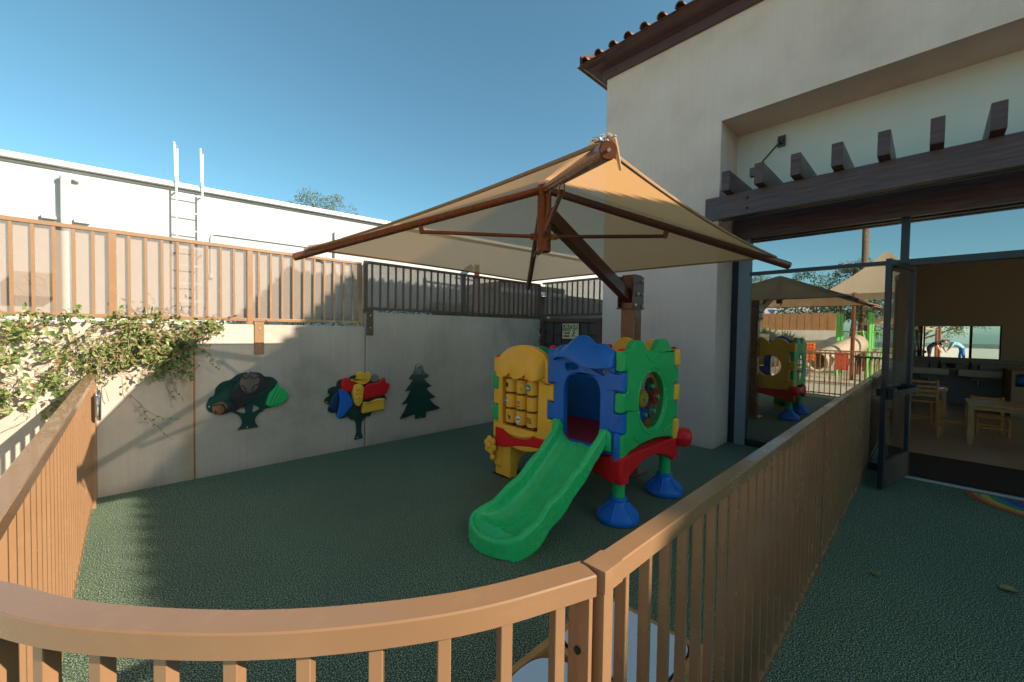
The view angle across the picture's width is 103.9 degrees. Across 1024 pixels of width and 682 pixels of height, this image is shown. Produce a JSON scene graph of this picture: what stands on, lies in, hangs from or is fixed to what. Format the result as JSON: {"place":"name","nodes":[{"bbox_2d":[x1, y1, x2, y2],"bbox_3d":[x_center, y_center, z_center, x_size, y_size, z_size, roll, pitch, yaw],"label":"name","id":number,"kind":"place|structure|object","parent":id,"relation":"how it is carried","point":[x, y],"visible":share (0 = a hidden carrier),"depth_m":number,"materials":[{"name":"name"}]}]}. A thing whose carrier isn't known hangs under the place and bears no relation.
{"place":"outdoors","nodes":[
{"label":"outdoors","id":0,"kind":"place"},
{"bbox_2d":[0,0,691,221],"label":"sky","id":1,"kind":"structure","parent":0,"point":[396,109],"materials":[{"name":"blue"}]},
{"bbox_2d":[62,421,1023,681],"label":"ground","id":2,"kind":"structure","parent":0,"point":[932,601],"depth_m":2.80,"materials":[{"name":"green rubber"}]},
{"bbox_2d":[0,374,100,681],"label":"railing","id":3,"kind":"object","parent":2,"relation":"on","point":[48,489],"visible":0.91,"depth_m":1.68,"materials":[{"name":"beige paint"}]},
{"bbox_2d":[0,312,539,497],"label":"concrete wall","id":4,"kind":"structure","parent":2,"relation":"on","point":[306,367],"depth_m":4.62,"materials":[{"name":"beige concrete"}]},
{"bbox_2d":[0,302,236,439],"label":"climbing vine","id":5,"kind":"object","parent":4,"relation":"attached to","point":[131,340],"visible":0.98,"depth_m":3.60,"materials":[{"name":"green plant"}]},
{"bbox_2d":[0,215,362,353],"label":"metal fence","id":6,"kind":"object","parent":4,"relation":"on","point":[112,284],"visible":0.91,"depth_m":3.99,"materials":[{"name":"beige paint"}]},
{"bbox_2d":[206,372,288,429],"bbox_3d":[-2.916,0.661,4.458,0.772,0.638,0.062,-1,2,-44],"label":"wall play board","id":7,"kind":"object","parent":4,"relation":"attached to","point":[246,390],"depth_m":4.45,"materials":[{"name":"green plastic"}]},
{"bbox_2d":[108,294,531,325],"bbox_3d":[-1.684,-0.431,5.806,5.892,0.508,0.308,-1,2,-44],"label":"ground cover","id":8,"kind":"object","parent":4,"relation":"on","point":[267,323],"visible":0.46,"depth_m":5.56,"materials":[{"name":"green plant"}]},
{"bbox_2d":[324,371,389,439],"bbox_3d":[-2.013,0.854,5.291,0.863,0.916,0.115,-1,2,-44],"label":"wall play board","id":9,"kind":"object","parent":4,"relation":"attached to","point":[357,395],"depth_m":5.28,"materials":[{"name":"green plastic"}]},
{"bbox_2d":[400,364,439,418],"bbox_3d":[-1.355,0.745,5.980,0.700,0.817,0.020,-1,2,-44],"label":"wall play board","id":10,"kind":"object","parent":4,"relation":"attached to","point":[419,402],"depth_m":5.95,"materials":[{"name":"green plastic"}]},
{"bbox_2d":[362,260,540,334],"bbox_3d":[-0.719,-0.591,6.590,3.524,1.005,0.082,-1,2,-44],"label":"metal fence","id":11,"kind":"object","parent":4,"relation":"on","point":[427,278],"visible":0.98,"depth_m":6.25,"materials":[{"name":"brown metal"}]},
{"bbox_2d":[540,318,601,348],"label":"gate","id":12,"kind":"structure","parent":4,"relation":"attached to","point":[591,328],"depth_m":7.36,"materials":[{"name":"black metal"}]},
{"bbox_2d":[562,324,578,338],"bbox_3d":[1.051,-0.176,7.221,0.010,0.275,0.365,-1,2,-44],"label":"caution sign","id":13,"kind":"object","parent":12,"relation":"attached to","point":[570,331],"visible":0.98,"depth_m":7.22,"materials":[{"name":"white"}]},
{"bbox_2d":[0,561,596,681],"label":"railing","id":14,"kind":"object","parent":2,"relation":"on","point":[49,628],"visible":1,"depth_m":0.69,"materials":[{"name":"beige paint"}]},
{"bbox_2d":[0,149,602,325],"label":"white building","id":15,"kind":"structure","parent":2,"relation":"on","point":[100,197],"depth_m":7.66,"materials":[{"name":"paint"}]},
{"bbox_2d":[13,271,52,297],"bbox_3d":[-7.646,-0.901,6.406,0.440,0.380,0.317,-1,2,-44],"label":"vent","id":16,"kind":"object","parent":15,"relation":"attached to","point":[30,283],"visible":0.1,"depth_m":6.29,"materials":[{"name":"beige metal"}]},
{"bbox_2d":[41,213,56,219],"bbox_3d":[-7.589,-2.040,6.566,0.160,0.070,0.097,-1,2,-44],"label":"wall bracket","id":17,"kind":"object","parent":15,"relation":"attached to","point":[43,215],"depth_m":6.54,"materials":[{"name":"white metal"}]},
{"bbox_2d":[59,173,80,321],"bbox_3d":[-7.404,-1.495,6.713,0.150,2.599,0.253,1,2,10],"label":"downpipe","id":18,"kind":"object","parent":15,"relation":"attached to","point":[65,197],"visible":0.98,"depth_m":6.62,"materials":[{"name":"white metal"}]},
{"bbox_2d":[74,217,89,224],"bbox_3d":[-7.322,-2.042,6.822,0.180,0.070,0.097,-1,2,-44],"label":"wall bracket","id":19,"kind":"object","parent":15,"relation":"attached to","point":[81,221],"depth_m":6.78,"materials":[{"name":"white metal"}]},
{"bbox_2d":[173,141,203,308],"bbox_3d":[-6.254,-2.170,7.794,0.516,3.125,0.296,-1,2,-44],"label":"roof ladder","id":20,"kind":"object","parent":15,"relation":"attached to","point":[176,178],"visible":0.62,"depth_m":7.72,"materials":[{"name":"white metal"}]},
{"bbox_2d":[210,234,306,277],"bbox_3d":[-5.212,-1.742,8.874,2.418,0.924,0.080,-1,2,-44],"label":"conduit","id":21,"kind":"object","parent":15,"relation":"attached to","point":[249,239],"visible":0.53,"depth_m":8.48,"materials":[{"name":"grey metal"}]},
{"bbox_2d":[334,232,341,325],"bbox_3d":[-4.260,-1.440,9.787,0.185,2.420,0.092,-1,2,-44],"label":"vent pipe","id":22,"kind":"object","parent":15,"relation":"attached to","point":[337,235],"visible":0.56,"depth_m":9.73,"materials":[{"name":"white metal"}]},
{"bbox_2d":[288,186,358,214],"bbox_3d":[-8.349,-2.844,17.731,3.887,7.685,1.668,-1,2,-44],"label":"tree","id":23,"kind":"object","parent":2,"relation":"on","point":[319,203],"visible":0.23,"depth_m":17.50,"materials":[{"name":"green plant"}]},
{"bbox_2d":[292,132,791,478],"bbox_3d":[0.314,0.068,3.488,3.281,2.885,3.158,-1,2,-44],"label":"shade canopy","id":24,"kind":"object","parent":2,"relation":"on","point":[601,209],"visible":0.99,"depth_m":3.59,"materials":[{"name":"beige fabric"}]},
{"bbox_2d":[537,316,549,345],"bbox_3d":[0.578,0.459,7.648,0.216,1.889,0.292,-2,4,-65],"label":"creeper","id":25,"kind":"object","parent":2,"relation":"on","point":[543,331],"visible":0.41,"depth_m":7.64,"materials":[{"name":"green plant"}]},
{"bbox_2d":[468,335,691,561],"bbox_3d":[0.392,0.720,3.886,2.304,1.567,1.819,-1,2,-44],"label":"playhouse slide","id":26,"kind":"object","parent":2,"relation":"on","point":[574,412],"visible":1,"depth_m":3.54,"materials":[{"name":"green plastic"}]},
{"bbox_2d":[547,335,626,461],"bbox_3d":[0.604,0.471,3.551,0.190,1.045,0.820,-1,2,-44],"label":"door panel","id":27,"kind":"structure","parent":26,"relation":"in","point":[583,351],"depth_m":3.43,"materials":[{"name":"blue plastic"}]},
{"bbox_2d":[492,598,702,681],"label":"activity table","id":28,"kind":"object","parent":2,"relation":"on","point":[531,666],"visible":0.27,"depth_m":1.52,"materials":[{"name":"plastic"}]},
{"bbox_2d":[583,377,872,681],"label":"railing","id":29,"kind":"object","parent":2,"relation":"on","point":[791,491],"visible":0.98,"depth_m":1.54,"materials":[{"name":"beige paint"}]},
{"bbox_2d":[577,0,1023,500],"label":"building","id":30,"kind":"structure","parent":2,"relation":"on","point":[702,95],"depth_m":5.26,"materials":[{"name":"beige paint"}]},
{"bbox_2d":[542,277,602,315],"bbox_3d":[1.077,-0.784,7.293,0.059,0.648,1.360,-1,2,-44],"label":"metal fence","id":31,"kind":"object","parent":30,"relation":"attached to","point":[566,303],"visible":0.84,"depth_m":7.26,"materials":[{"name":"brown metal"}]},
{"bbox_2d":[750,135,785,177],"bbox_3d":[3.373,-2.446,5.277,0.721,0.690,0.094,0,2,-31],"label":"lamp","id":32,"kind":"object","parent":30,"relation":"attached to","point":[781,140],"visible":0.89,"depth_m":5.38,"materials":[{"name":"black metal"}]},
{"bbox_2d":[705,99,1023,239],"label":"pergola","id":33,"kind":"object","parent":30,"relation":"attached to","point":[983,162],"visible":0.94,"depth_m":4.26,"materials":[{"name":"brown wood"}]},
{"bbox_2d":[727,217,1023,470],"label":"window frame","id":34,"kind":"structure","parent":30,"relation":"in","point":[741,270],"depth_m":5.61,"materials":[{"name":"grey metal"}]},
{"bbox_2d":[876,258,918,488],"bbox_3d":[4.171,0.343,4.321,0.818,2.370,0.155,0,2,-32],"label":"door","id":35,"kind":"structure","parent":30,"relation":"in","point":[891,469],"depth_m":4.20,"materials":[{"name":"black metal"}]},
{"bbox_2d":[903,380,938,427],"bbox_3d":[7.398,1.095,7.251,0.372,0.832,0.372,2,2,35],"label":"classroom chair","id":36,"kind":"object","parent":30,"relation":"on","point":[931,401],"visible":0.66,"depth_m":7.09,"materials":[{"name":"brown wood"}]},
{"bbox_2d":[904,385,946,422],"bbox_3d":[7.944,1.206,7.911,0.600,0.592,0.850,-1,2,-44],"label":"classroom table","id":37,"kind":"object","parent":30,"relation":"on","point":[942,392],"visible":0.3,"depth_m":7.47,"materials":[{"name":"brown wood"}]},
{"bbox_2d":[913,362,948,383],"bbox_3d":[10.152,0.783,9.748,0.436,0.532,0.630,-1,2,-44],"label":"sink","id":38,"kind":"object","parent":30,"relation":"attached to","point":[928,372],"visible":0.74,"depth_m":9.65,"materials":[{"name":"grey ceramic"}]},
{"bbox_2d":[946,363,955,367],"bbox_3d":[10.561,0.589,9.633,0.030,0.110,0.150,-1,2,-44],"label":"towel dispenser","id":39,"kind":"object","parent":30,"relation":"attached to","point":[950,365],"visible":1,"depth_m":9.62,"materials":[{"name":"black plastic"}]},
{"bbox_2d":[905,326,1001,359],"bbox_3d":[10.544,0.020,9.644,0.029,0.765,1.575,-1,2,-44],"label":"window","id":40,"kind":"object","parent":30,"relation":"attached to","point":[982,342],"visible":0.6,"depth_m":9.54,"materials":[{"name":"clear glass"}]},
{"bbox_2d":[936,398,974,439],"bbox_3d":[6.951,1.235,6.274,0.372,0.592,0.372,0,2,-38],"label":"classroom chair","id":41,"kind":"object","parent":30,"relation":"on","point":[941,419],"visible":0.7,"depth_m":6.29,"materials":[{"name":"brown wood"}]},
{"bbox_2d":[901,450,1023,495],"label":"entrance mat","id":42,"kind":"object","parent":30,"relation":"on","point":[995,478],"visible":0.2,"depth_m":4.66,"materials":[{"name":"black rubber"}]},
{"bbox_2d":[905,356,1023,365],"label":"backsplash","id":43,"kind":"object","parent":30,"relation":"attached to","point":[977,361],"visible":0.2,"depth_m":9.41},
{"bbox_2d":[957,365,1002,387],"bbox_3d":[10.699,0.807,9.178,0.436,0.532,0.650,-1,2,-44],"label":"sink","id":44,"kind":"object","parent":30,"relation":"attached to","point":[978,375],"visible":1,"depth_m":9.10,"materials":[{"name":"grey ceramic"}]},
{"bbox_2d":[970,395,1010,438],"bbox_3d":[7.842,1.230,6.573,0.372,0.612,0.372,2,2,38],"label":"classroom chair","id":45,"kind":"object","parent":30,"relation":"on","point":[1001,417],"visible":0.78,"depth_m":6.55,"materials":[{"name":"brown wood"}]},
{"bbox_2d":[964,398,1023,444],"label":"classroom table","id":46,"kind":"object","parent":30,"relation":"on","point":[971,405],"visible":1,"depth_m":5.93,"materials":[{"name":"brown wood"}]},
{"bbox_2d":[1002,367,1023,417],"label":"cabinet","id":47,"kind":"object","parent":30,"relation":"on","point":[1012,390],"visible":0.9,"depth_m":8.12,"materials":[{"name":"brown wood"}]},
{"bbox_2d":[1015,375,1023,385],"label":"ball","id":48,"kind":"object","parent":47,"relation":"on","point":[1019,379],"visible":0.94,"depth_m":8.07,"materials":[{"name":"blue plastic"}]},
{"bbox_2d":[870,570,879,575],"bbox_3d":[2.425,1.550,2.675,0.048,0.021,0.048,0,2,-21],"label":"dry leaf","id":49,"kind":"object","parent":2,"relation":"on","point":[876,573],"visible":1,"depth_m":2.67,"materials":[{"name":"plant"}]},
{"bbox_2d":[965,491,1023,516],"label":"rainbow mat","id":50,"kind":"object","parent":2,"relation":"on","point":[1014,507],"visible":1,"depth_m":3.86,"materials":[{"name":"rubber"}]},
{"bbox_2d":[1000,584,1018,591],"bbox_3d":[3.136,1.565,2.526,0.073,0.021,0.074,0,2,-24],"label":"dry leaf","id":51,"kind":"object","parent":2,"relation":"on","point":[1005,586],"visible":1,"depth_m":2.54,"materials":[{"name":"plant"}]},
{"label":"planting bed terrain","id":52,"kind":"structure","parent":0,"visible":0},
{"bbox_2d":[422,271,475,314],"bbox_3d":[-1.603,-1.023,10.813,1.765,2.213,0.258,-1,2,-44],"label":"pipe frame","id":53,"kind":"object","parent":52,"relation":"on","point":[462,272],"visible":0.12,"depth_m":10.84,"materials":[{"name":"grey metal"}]},
{"bbox_2d":[432,303,466,315],"bbox_3d":[-1.649,-0.437,10.459,1.000,1.060,0.300,-1,2,-44],"label":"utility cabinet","id":54,"kind":"object","parent":52,"relation":"on","point":[445,309],"visible":0.12,"depth_m":10.29,"materials":[{"name":"grey metal"}]},
{"bbox_2d":[474,273,478,316],"bbox_3d":[-1.018,-1.050,11.456,0.148,2.250,0.150,-1,2,-44],"label":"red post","id":55,"kind":"object","parent":52,"relation":"on","point":[476,294],"visible":0.05,"depth_m":11.38,"materials":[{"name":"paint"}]},
{"bbox_2d":[465,282,565,333],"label":"shrub","id":56,"kind":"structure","parent":52,"relation":"on","point":[543,301],"depth_m":11.60,"materials":[{"name":"green plant"}]},
{"bbox_2d":[554,296,602,318],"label":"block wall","id":57,"kind":"structure","parent":52,"relation":"on","point":[588,316],"depth_m":13.60,"materials":[{"name":"grey concrete"}]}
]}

